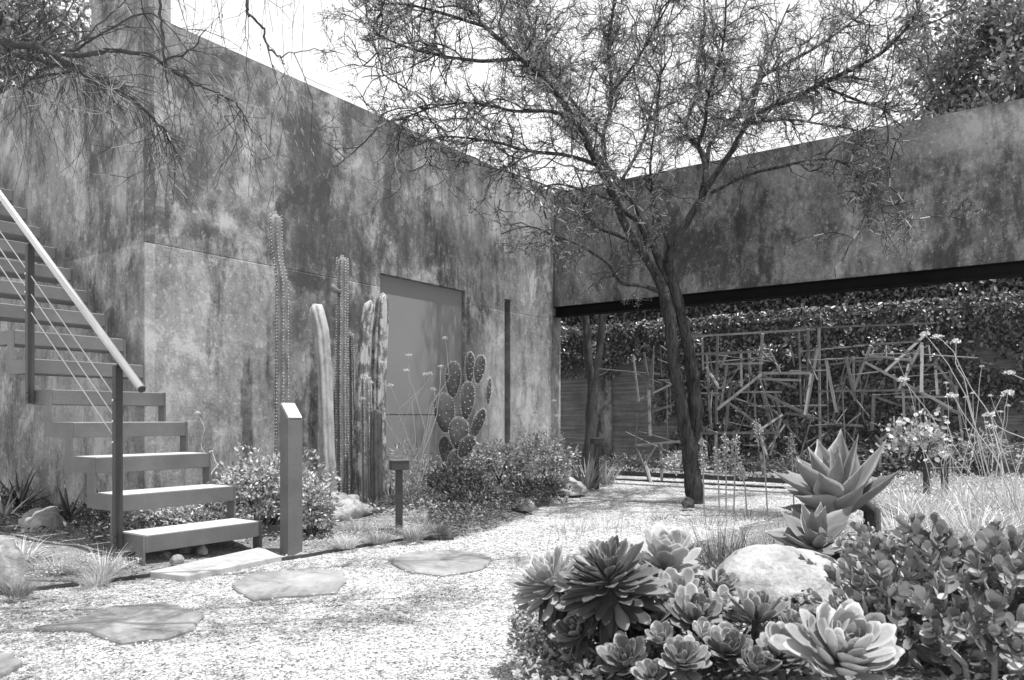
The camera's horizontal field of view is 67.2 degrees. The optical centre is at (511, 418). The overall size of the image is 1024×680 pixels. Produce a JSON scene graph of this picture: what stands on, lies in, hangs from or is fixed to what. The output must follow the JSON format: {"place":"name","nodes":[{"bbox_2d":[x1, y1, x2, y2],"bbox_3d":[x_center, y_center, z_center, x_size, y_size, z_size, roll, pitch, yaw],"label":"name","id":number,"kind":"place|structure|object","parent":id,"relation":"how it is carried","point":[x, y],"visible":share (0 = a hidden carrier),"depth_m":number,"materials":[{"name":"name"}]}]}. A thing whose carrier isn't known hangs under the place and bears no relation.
{"place":"outdoors","nodes":[
{"label":"outdoors","id":0,"kind":"place"},
{"bbox_2d":[0,473,805,679],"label":"ground","id":1,"kind":"structure","parent":0,"point":[672,488],"depth_m":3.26,"materials":[{"name":"gravel"}]},
{"bbox_2d":[0,653,22,678],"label":"stepping stone","id":2,"kind":"object","parent":1,"relation":"on","point":[10,663],"visible":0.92,"depth_m":2.45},
{"bbox_2d":[0,569,46,597],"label":"grass tuft","id":3,"kind":"object","parent":1,"relation":"on","point":[23,590],"visible":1,"depth_m":3.38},
{"bbox_2d":[17,506,67,532],"bbox_3d":[-3.108,0.681,5.105,0.287,0.207,0.389,0,0,-30],"label":"rock","id":4,"kind":"object","parent":1,"relation":"on","point":[48,516],"visible":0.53,"depth_m":4.99,"materials":[{"name":"stone"}]},
{"bbox_2d":[0,0,90,92],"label":"evergreen tree","id":5,"kind":"object","parent":1,"relation":"on","point":[31,13],"visible":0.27,"depth_m":12.11,"materials":[{"name":"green plant"}]},
{"bbox_2d":[0,573,149,594],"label":"edging strip","id":6,"kind":"object","parent":1,"relation":"on","point":[67,585],"visible":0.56,"depth_m":3.67,"materials":[{"name":"metal"}]},
{"bbox_2d":[54,545,134,580],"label":"grass tuft","id":7,"kind":"object","parent":1,"relation":"on","point":[103,567],"visible":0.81,"depth_m":3.74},
{"bbox_2d":[68,566,120,586],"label":"grass tuft","id":8,"kind":"object","parent":1,"relation":"on","point":[92,582],"visible":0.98,"depth_m":3.61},
{"bbox_2d":[35,602,203,645],"bbox_3d":[-1.450,0.799,3.014,0.579,0.041,0.492,0,0,24],"label":"stepping stone","id":9,"kind":"object","parent":1,"relation":"on","point":[141,623],"visible":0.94,"depth_m":2.93,"materials":[{"name":"stone"}]},
{"bbox_2d":[0,0,403,233],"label":"overhanging tree","id":10,"kind":"object","parent":1,"relation":"on","point":[31,47],"visible":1,"depth_m":3.02,"materials":[{"name":"grey plant"}]},
{"bbox_2d":[149,547,281,581],"bbox_3d":[-1.524,0.795,4.183,0.320,0.050,0.819,0,0,24],"label":"concrete pad","id":11,"kind":"object","parent":1,"relation":"on","point":[224,564],"visible":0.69,"depth_m":4.06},
{"bbox_2d":[0,0,559,527],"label":"stucco building","id":12,"kind":"structure","parent":1,"relation":"on","point":[182,298],"depth_m":6.46,"materials":[{"name":"paint"}]},
{"bbox_2d":[380,274,461,492],"bbox_3d":[-0.954,-0.310,8.044,0.045,2.201,1.301,0,0,36],"label":"door","id":13,"kind":"structure","parent":12,"relation":"in","point":[420,314],"depth_m":7.99,"materials":[{"name":"paint"}]},
{"bbox_2d":[0,492,564,590],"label":"planting bed","id":14,"kind":"object","parent":1,"relation":"on","point":[159,562],"visible":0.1,"depth_m":4.71,"materials":[{"name":"soil"}]},
{"bbox_2d":[0,537,25,588],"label":"rock","id":15,"kind":"object","parent":14,"relation":"on","point":[12,561],"visible":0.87,"depth_m":3.54,"materials":[{"name":"stone"}]},
{"bbox_2d":[0,465,54,510],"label":"spiky aloe","id":16,"kind":"object","parent":14,"relation":"on","point":[20,494],"visible":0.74,"depth_m":6.28,"materials":[{"name":"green plant"}]},
{"bbox_2d":[28,549,88,574],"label":"grass tuft","id":17,"kind":"object","parent":14,"relation":"on","point":[60,567],"visible":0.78,"depth_m":3.84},
{"bbox_2d":[30,481,103,520],"bbox_3d":[-3.221,0.604,5.583,0.524,0.305,0.527,0,0,35],"label":"spiky aloe","id":18,"kind":"object","parent":14,"relation":"on","point":[66,507],"visible":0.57,"depth_m":5.59,"materials":[{"name":"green plant"}]},
{"bbox_2d":[21,541,143,577],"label":"ground cover","id":19,"kind":"object","parent":14,"relation":"on","point":[56,568],"visible":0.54,"depth_m":3.91,"materials":[{"name":"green plant"}]},
{"bbox_2d":[0,494,245,540],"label":"ground cover","id":20,"kind":"object","parent":14,"relation":"on","point":[74,529],"visible":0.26,"depth_m":5.23,"materials":[{"name":"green plant"}]},
{"bbox_2d":[0,173,261,565],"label":"staircase","id":21,"kind":"structure","parent":14,"relation":"on","point":[20,239],"depth_m":4.72,"materials":[{"name":"metal"}]},
{"bbox_2d":[124,502,253,527],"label":"leafy shrub","id":22,"kind":"object","parent":14,"relation":"on","point":[160,515],"visible":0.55,"depth_m":5.40,"materials":[{"name":"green plant"}]},
{"bbox_2d":[184,442,340,525],"bbox_3d":[-1.712,0.459,5.171,0.943,0.609,0.766,0,0,29],"label":"jade shrub","id":23,"kind":"object","parent":14,"relation":"on","point":[250,485],"visible":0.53,"depth_m":5.07,"materials":[{"name":"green plant"}]},
{"bbox_2d":[268,211,288,490],"bbox_3d":[-1.847,-0.434,6.100,0.166,2.413,0.105,0,0,0],"label":"columnar cactus","id":24,"kind":"object","parent":14,"relation":"on","point":[281,346],"visible":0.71,"depth_m":6.06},
{"bbox_2d":[309,304,336,491],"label":"columnar cactus","id":25,"kind":"object","parent":14,"relation":"on","point":[325,381],"visible":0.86,"depth_m":6.30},
{"bbox_2d":[330,255,348,494],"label":"columnar cactus","id":26,"kind":"object","parent":14,"relation":"on","point":[340,290],"visible":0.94,"depth_m":6.61,"materials":[{"name":"plant"}]},
{"bbox_2d":[347,332,354,494],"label":"columnar cactus","id":27,"kind":"object","parent":14,"relation":"on","point":[351,378],"visible":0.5,"depth_m":6.92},
{"bbox_2d":[351,300,374,498],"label":"columnar cactus","id":28,"kind":"object","parent":14,"relation":"on","point":[364,341],"visible":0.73,"depth_m":6.66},
{"bbox_2d":[371,293,388,496],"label":"columnar cactus","id":29,"kind":"object","parent":14,"relation":"on","point":[380,335],"visible":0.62,"depth_m":6.85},
{"bbox_2d":[361,336,449,472],"bbox_3d":[-0.904,-0.121,6.494,0.759,1.168,0.263,0,0,-24],"label":"wild buckwheat","id":30,"kind":"object","parent":14,"relation":"on","point":[409,354],"visible":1,"depth_m":6.53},
{"bbox_2d":[338,470,574,518],"bbox_3d":[-0.392,0.674,7.971,2.033,0.143,4.840,0,0,31],"label":"ground cover","id":31,"kind":"object","parent":14,"relation":"on","point":[390,508],"visible":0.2,"depth_m":6.37,"materials":[{"name":"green plant"}]},
{"bbox_2d":[433,351,492,473],"bbox_3d":[-0.457,-0.054,7.355,0.459,1.198,0.404,0,0,37],"label":"prickly pear","id":32,"kind":"object","parent":14,"relation":"on","point":[463,443],"visible":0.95,"depth_m":7.34,"materials":[{"name":"plant"}]},
{"bbox_2d":[426,480,562,528],"bbox_3d":[-0.096,0.684,6.787,0.750,0.133,3.413,0,0,18],"label":"ground cover","id":33,"kind":"object","parent":14,"relation":"on","point":[457,515],"visible":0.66,"depth_m":5.92,"materials":[{"name":"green plant"}]},
{"bbox_2d":[463,436,540,483],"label":"leafy shrub","id":34,"kind":"object","parent":14,"relation":"on","point":[513,455],"visible":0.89,"depth_m":7.53,"materials":[{"name":"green plant"}]},
{"bbox_2d":[491,472,572,503],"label":"leafy shrub","id":35,"kind":"object","parent":14,"relation":"on","point":[525,484],"visible":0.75,"depth_m":7.13,"materials":[{"name":"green plant"}]},
{"bbox_2d":[510,427,580,483],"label":"leafy shrub","id":36,"kind":"object","parent":14,"relation":"on","point":[555,462],"visible":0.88,"depth_m":7.91,"materials":[{"name":"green plant"}]},
{"bbox_2d":[554,477,587,495],"bbox_3d":[0.592,0.693,7.957,0.364,0.184,0.432,0,0,25],"label":"rock","id":37,"kind":"object","parent":14,"relation":"on","point":[578,487],"visible":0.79,"depth_m":7.82,"materials":[{"name":"stone"}]},
{"bbox_2d":[562,454,614,488],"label":"grass tuft","id":38,"kind":"object","parent":14,"relation":"on","point":[588,481],"visible":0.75,"depth_m":8.52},
{"bbox_2d":[232,570,346,601],"bbox_3d":[-1.062,0.799,3.673,0.542,0.042,0.631,0,0,0],"label":"stepping stone","id":39,"kind":"object","parent":1,"relation":"on","point":[256,587],"visible":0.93,"depth_m":3.63,"materials":[{"name":"stone"}]},
{"bbox_2d":[280,403,301,555],"bbox_3d":[-1.296,0.379,4.527,0.097,0.941,0.094,0,0,44],"label":"sign post","id":40,"kind":"object","parent":1,"relation":"on","point":[290,480],"visible":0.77,"depth_m":4.50,"materials":[{"name":"metal"}]},
{"bbox_2d":[302,471,339,535],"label":"leafy shrub","id":41,"kind":"object","parent":1,"relation":"on","point":[314,517],"visible":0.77,"depth_m":4.91,"materials":[{"name":"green plant"}]},
{"bbox_2d":[306,491,376,521],"bbox_3d":[-1.343,0.653,5.666,0.523,0.302,0.680,0,0,15],"label":"rock","id":42,"kind":"object","parent":1,"relation":"on","point":[351,506],"visible":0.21,"depth_m":5.57,"materials":[{"name":"stone"}]},
{"bbox_2d":[360,375,371,502],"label":"columnar cactus","id":43,"kind":"object","parent":1,"relation":"on","point":[366,390],"visible":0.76,"depth_m":6.51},
{"bbox_2d":[282,537,453,560],"bbox_3d":[-0.901,0.800,4.762,1.180,0.040,0.200,0,0,-39],"label":"edging strip","id":44,"kind":"object","parent":1,"relation":"on","point":[341,549],"visible":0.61,"depth_m":4.66,"materials":[{"name":"metal"}]},
{"bbox_2d":[369,409,383,506],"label":"columnar cactus","id":45,"kind":"object","parent":1,"relation":"on","point":[376,462],"visible":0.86,"depth_m":6.36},
{"bbox_2d":[388,459,409,535],"bbox_3d":[-0.759,0.563,5.175,0.124,0.574,0.112,0,0,-20],"label":"path light","id":46,"kind":"object","parent":1,"relation":"on","point":[398,466],"visible":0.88,"depth_m":5.15,"materials":[{"name":"metal"}]},
{"bbox_2d":[383,479,439,509],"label":"wiry shrub","id":47,"kind":"object","parent":1,"relation":"on","point":[414,492],"visible":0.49,"depth_m":6.28,"materials":[{"name":"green plant"}]},
{"bbox_2d":[392,521,435,541],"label":"grass tuft","id":48,"kind":"object","parent":1,"relation":"on","point":[412,535],"visible":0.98,"depth_m":4.90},
{"bbox_2d":[383,435,452,500],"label":"wiry shrub","id":49,"kind":"object","parent":1,"relation":"on","point":[412,478],"visible":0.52,"depth_m":6.97,"materials":[{"name":"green plant"}]},
{"bbox_2d":[388,550,490,576],"bbox_3d":[-0.408,0.799,4.234,0.581,0.042,0.718,0,0,0],"label":"stepping stone","id":50,"kind":"object","parent":1,"relation":"on","point":[443,563],"visible":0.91,"depth_m":4.18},
{"bbox_2d":[420,461,500,496],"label":"leafy shrub","id":51,"kind":"object","parent":1,"relation":"on","point":[467,475],"visible":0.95,"depth_m":6.82,"materials":[{"name":"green plant"}]},
{"bbox_2d":[0,484,1023,679],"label":"leaf litter","id":52,"kind":"object","parent":1,"relation":"on","point":[95,549],"visible":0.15,"depth_m":4.78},
{"bbox_2d":[532,151,636,474],"bbox_3d":[1.339,-1.476,11.156,2.478,4.630,2.380,0,0,0],"label":"courtyard tree","id":53,"kind":"object","parent":1,"relation":"on","point":[592,372],"visible":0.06,"depth_m":10.95,"materials":[{"name":"grey plant"}]},
{"bbox_2d":[547,490,648,552],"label":"seedling stalks","id":54,"kind":"object","parent":1,"relation":"on","point":[600,505],"visible":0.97,"depth_m":4.60,"materials":[{"name":"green plant"}]},
{"bbox_2d":[596,630,650,679],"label":"aeonium","id":55,"kind":"object","parent":1,"relation":"on","point":[626,650],"visible":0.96,"depth_m":1.95,"materials":[{"name":"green plant"}]},
{"bbox_2d":[300,0,994,503],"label":"desert tree","id":56,"kind":"object","parent":1,"relation":"on","point":[540,66],"visible":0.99,"depth_m":6.37,"materials":[{"name":"grey plant"}]},
{"bbox_2d":[630,658,669,679],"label":"aeonium","id":57,"kind":"object","parent":1,"relation":"on","point":[647,669],"visible":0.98,"depth_m":1.85,"materials":[{"name":"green plant"}]},
{"bbox_2d":[633,596,678,657],"bbox_3d":[0.390,0.640,2.143,0.185,0.325,0.159,0,0,0],"label":"aeonium","id":58,"kind":"object","parent":1,"relation":"on","point":[661,617],"visible":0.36,"depth_m":2.14,"materials":[{"name":"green plant"}]},
{"bbox_2d":[643,620,674,658],"bbox_3d":[0.382,0.661,1.978,0.086,0.282,0.097,0,0,-24],"label":"aeonium","id":59,"kind":"object","parent":1,"relation":"on","point":[658,634],"visible":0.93,"depth_m":1.98,"materials":[{"name":"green plant"}]},
{"bbox_2d":[627,522,702,599],"bbox_3d":[0.485,0.571,2.433,0.232,0.461,0.263,0,0,0],"label":"aeonium","id":60,"kind":"object","parent":1,"relation":"on","point":[663,548],"visible":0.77,"depth_m":2.44,"materials":[{"name":"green plant"}]},
{"bbox_2d":[537,502,797,552],"bbox_3d":[1.408,0.782,6.139,1.299,0.034,3.924,0,0,39],"label":"ground cover","id":61,"kind":"object","parent":1,"relation":"on","point":[655,523],"visible":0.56,"depth_m":5.72,"materials":[{"name":"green plant"}]},
{"bbox_2d":[654,567,703,636],"bbox_3d":[0.471,0.615,2.195,0.146,0.374,0.146,0,0,0],"label":"aeonium","id":62,"kind":"object","parent":1,"relation":"on","point":[685,576],"visible":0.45,"depth_m":2.20,"materials":[{"name":"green plant"}]},
{"bbox_2d":[654,450,708,475],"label":"shrub","id":63,"kind":"object","parent":1,"relation":"on","point":[676,463],"visible":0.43,"depth_m":10.35,"materials":[{"name":"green plant"}]},
{"bbox_2d":[658,634,711,679],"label":"aeonium","id":64,"kind":"object","parent":1,"relation":"on","point":[686,655],"visible":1,"depth_m":1.84,"materials":[{"name":"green plant"}]},
{"bbox_2d":[663,582,732,636],"bbox_3d":[0.493,0.622,2.053,0.185,0.359,0.156,0,0,0],"label":"aeonium","id":65,"kind":"object","parent":1,"relation":"on","point":[688,605],"visible":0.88,"depth_m":2.04,"materials":[{"name":"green plant"}]},
{"bbox_2d":[687,616,713,678],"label":"aeonium","id":66,"kind":"object","parent":1,"relation":"on","point":[702,625],"visible":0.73,"depth_m":1.96,"materials":[{"name":"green plant"}]},
{"bbox_2d":[667,506,770,567],"bbox_3d":[1.018,0.592,3.742,0.740,0.360,0.681,0,0,-34],"label":"grass tuft","id":67,"kind":"object","parent":1,"relation":"on","point":[714,551],"visible":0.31,"depth_m":3.79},
{"bbox_2d":[702,567,742,595],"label":"aeonium","id":68,"kind":"object","parent":1,"relation":"on","point":[714,578],"visible":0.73,"depth_m":2.35,"materials":[{"name":"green plant"}]},
{"bbox_2d":[708,584,743,679],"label":"aeonium","id":69,"kind":"object","parent":1,"relation":"on","point":[722,590],"visible":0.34,"depth_m":2.13,"materials":[{"name":"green plant"}]},
{"bbox_2d":[703,621,752,679],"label":"aeonium","id":70,"kind":"object","parent":1,"relation":"on","point":[724,641],"visible":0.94,"depth_m":1.90,"materials":[{"name":"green plant"}]},
{"bbox_2d":[575,469,907,485],"bbox_3d":[3.535,0.780,9.389,8.400,0.080,0.038,0,0,36],"label":"edging strip","id":71,"kind":"object","parent":1,"relation":"on","point":[729,478],"depth_m":10.04,"materials":[{"name":"metal"}]},
{"bbox_2d":[570,464,921,482],"bbox_3d":[4.227,0.775,9.869,11.000,0.110,8.600,0,0,0],"label":"bed","id":72,"kind":"object","parent":1,"relation":"on","point":[776,475],"visible":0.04,"depth_m":10.45,"materials":[{"name":"soil"}]},
{"bbox_2d":[599,449,663,472],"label":"shrub","id":73,"kind":"object","parent":72,"relation":"on","point":[626,467],"visible":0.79,"depth_m":10.94,"materials":[{"name":"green plant"}]},
{"bbox_2d":[701,452,793,477],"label":"shrub","id":74,"kind":"object","parent":72,"relation":"on","point":[770,460],"visible":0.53,"depth_m":10.08,"materials":[{"name":"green plant"}]},
{"bbox_2d":[722,586,786,645],"bbox_3d":[0.649,0.626,2.056,0.157,0.352,0.157,0,0,24],"label":"aeonium","id":75,"kind":"object","parent":1,"relation":"on","point":[761,606],"visible":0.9,"depth_m":2.04,"materials":[{"name":"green plant"}]},
{"bbox_2d":[737,645,781,679],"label":"aeonium","id":76,"kind":"object","parent":1,"relation":"on","point":[757,665],"visible":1,"depth_m":1.80,"materials":[{"name":"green plant"}]},
{"bbox_2d":[526,475,1023,679],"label":"garden bed","id":77,"kind":"object","parent":1,"relation":"on","point":[946,671],"visible":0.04,"depth_m":4.75,"materials":[{"name":"soil"}]},
{"bbox_2d":[508,545,580,667],"bbox_3d":[0.120,0.598,2.374,0.266,0.407,0.258,0,0,0],"label":"aeonium","id":78,"kind":"object","parent":77,"relation":"on","point":[546,568],"visible":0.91,"depth_m":2.36,"materials":[{"name":"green plant"}]},
{"bbox_2d":[548,608,595,672],"bbox_3d":[0.163,0.658,2.104,0.133,0.288,0.132,0,0,14],"label":"aeonium","id":79,"kind":"object","parent":77,"relation":"on","point":[569,634],"visible":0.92,"depth_m":2.10,"materials":[{"name":"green plant"}]},
{"bbox_2d":[553,535,671,678],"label":"aeonium","id":80,"kind":"object","parent":77,"relation":"on","point":[607,582],"visible":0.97,"depth_m":2.08,"materials":[{"name":"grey plant"}]},
{"bbox_2d":[507,575,802,679],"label":"ground cover","id":81,"kind":"object","parent":77,"relation":"on","point":[521,655],"visible":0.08,"depth_m":2.33,"materials":[{"name":"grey plant"}]},
{"bbox_2d":[544,553,846,679],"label":"ground cover","id":82,"kind":"object","parent":77,"relation":"on","point":[805,670],"visible":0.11,"depth_m":2.01,"materials":[{"name":"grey plant"}]},
{"bbox_2d":[690,512,785,568],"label":"grass tuft","id":83,"kind":"object","parent":77,"relation":"on","point":[707,560],"visible":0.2,"depth_m":3.62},
{"bbox_2d":[705,544,845,620],"bbox_3d":[1.083,0.667,2.961,0.731,0.373,0.542,0,0,-17],"label":"boulder","id":84,"kind":"object","parent":77,"relation":"on","point":[776,570],"visible":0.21,"depth_m":2.82,"materials":[{"name":"stone"}]},
{"bbox_2d":[770,429,900,537],"bbox_3d":[1.445,0.424,3.457,0.512,0.751,0.510,0,0,0],"label":"foxtail agave","id":85,"kind":"object","parent":77,"relation":"on","point":[835,476],"visible":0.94,"depth_m":3.42,"materials":[{"name":"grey plant"}]},
{"bbox_2d":[870,405,952,470],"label":"leafy shrub","id":86,"kind":"object","parent":77,"relation":"on","point":[929,445],"visible":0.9,"depth_m":5.56,"materials":[{"name":"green plant"}]},
{"bbox_2d":[873,480,956,512],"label":"grass tuft","id":87,"kind":"object","parent":77,"relation":"on","point":[904,499],"visible":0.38,"depth_m":6.00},
{"bbox_2d":[846,632,1014,679],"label":"ground cover","id":88,"kind":"object","parent":77,"relation":"on","point":[977,674],"visible":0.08,"depth_m":2.12,"materials":[{"name":"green plant"}]},
{"bbox_2d":[881,485,991,529],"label":"grass tuft","id":89,"kind":"object","parent":77,"relation":"on","point":[906,513],"visible":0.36,"depth_m":5.09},
{"bbox_2d":[854,469,1023,516],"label":"ground cover","id":90,"kind":"object","parent":77,"relation":"on","point":[902,479],"visible":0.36,"depth_m":7.55,"materials":[{"name":"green plant"}]},
{"bbox_2d":[943,425,1023,475],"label":"leafy shrub","id":91,"kind":"object","parent":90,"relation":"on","point":[988,451],"visible":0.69,"depth_m":5.58,"materials":[{"name":"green plant"}]},
{"bbox_2d":[895,358,1023,526],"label":"wild buckwheat","id":92,"kind":"object","parent":77,"relation":"on","point":[973,449],"visible":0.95,"depth_m":4.89,"materials":[{"name":"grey plant"}]},
{"bbox_2d":[897,331,1023,526],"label":"wild buckwheat","id":93,"kind":"object","parent":77,"relation":"on","point":[1007,391],"visible":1,"depth_m":4.33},
{"bbox_2d":[916,475,1018,510],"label":"grass tuft","id":94,"kind":"object","parent":77,"relation":"on","point":[974,501],"visible":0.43,"depth_m":6.15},
{"bbox_2d":[744,621,809,679],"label":"aeonium","id":95,"kind":"object","parent":1,"relation":"on","point":[771,629],"visible":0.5,"depth_m":1.85,"materials":[{"name":"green plant"}]},
{"bbox_2d":[554,98,1023,317],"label":"screen wall","id":96,"kind":"structure","parent":1,"relation":"on","point":[738,244],"depth_m":8.08,"materials":[{"name":"paint"}]},
{"bbox_2d":[599,322,982,482],"bbox_3d":[2.920,-0.114,9.151,4.576,1.881,0.698,0,0,36],"label":"lattice sculpture","id":97,"kind":"object","parent":1,"relation":"on","point":[853,382],"visible":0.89,"depth_m":8.89,"materials":[{"name":"metal"}]},
{"bbox_2d":[560,300,1023,477],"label":"back wall","id":98,"kind":"structure","parent":1,"relation":"on","point":[619,407],"depth_m":12.07,"materials":[{"name":"concrete"}]},
{"bbox_2d":[560,286,1023,477],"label":"ivy","id":99,"kind":"object","parent":98,"relation":"attached to","point":[957,321],"visible":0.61,"depth_m":10.48,"materials":[{"name":"grey plant"}]},
{"bbox_2d":[560,277,1023,333],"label":"hedge","id":100,"kind":"object","parent":1,"relation":"on","point":[980,288],"visible":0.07,"depth_m":11.00,"materials":[{"name":"black plant"}]},
{"bbox_2d":[761,502,856,560],"bbox_3d":[1.277,0.577,3.253,0.375,0.446,0.391,0,0,-14],"label":"foxtail agave","id":101,"kind":"object","parent":1,"relation":"on","point":[802,531],"visible":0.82,"depth_m":3.25,"materials":[{"name":"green plant"}]},
{"bbox_2d":[768,599,904,679],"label":"aeonium","id":102,"kind":"object","parent":1,"relation":"on","point":[848,637],"visible":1,"depth_m":1.70,"materials":[{"name":"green plant"}]},
{"bbox_2d":[846,496,961,539],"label":"grass tuft","id":103,"kind":"object","parent":1,"relation":"on","point":[887,523],"visible":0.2,"depth_m":4.67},
{"bbox_2d":[798,512,1023,679],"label":"jade bush","id":104,"kind":"object","parent":1,"relation":"on","point":[946,596],"visible":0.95,"depth_m":2.15,"materials":[{"name":"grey plant"}]},
{"bbox_2d":[859,426,1023,482],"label":"shrub","id":105,"kind":"object","parent":1,"relation":"on","point":[908,450],"visible":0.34,"depth_m":8.93,"materials":[{"name":"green plant"}]},
{"bbox_2d":[862,0,1023,124],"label":"evergreen tree","id":106,"kind":"object","parent":1,"relation":"on","point":[1004,20],"visible":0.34,"depth_m":11.68,"materials":[{"name":"grey plant"}]},
{"bbox_2d":[904,489,1023,539],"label":"grass tuft","id":107,"kind":"object","parent":1,"relation":"on","point":[1007,521],"visible":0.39,"depth_m":4.74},
{"bbox_2d":[943,489,1023,533],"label":"grass tuft","id":108,"kind":"object","parent":1,"relation":"on","point":[1012,523],"visible":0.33,"depth_m":4.97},
{"bbox_2d":[957,473,1023,512],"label":"grass tuft","id":109,"kind":"object","parent":1,"relation":"on","point":[1012,496],"visible":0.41,"depth_m":5.99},
{"bbox_2d":[0,0,1014,192],"label":"sky","id":110,"kind":"structure","parent":0,"point":[312,37],"materials":[{"name":"white"}]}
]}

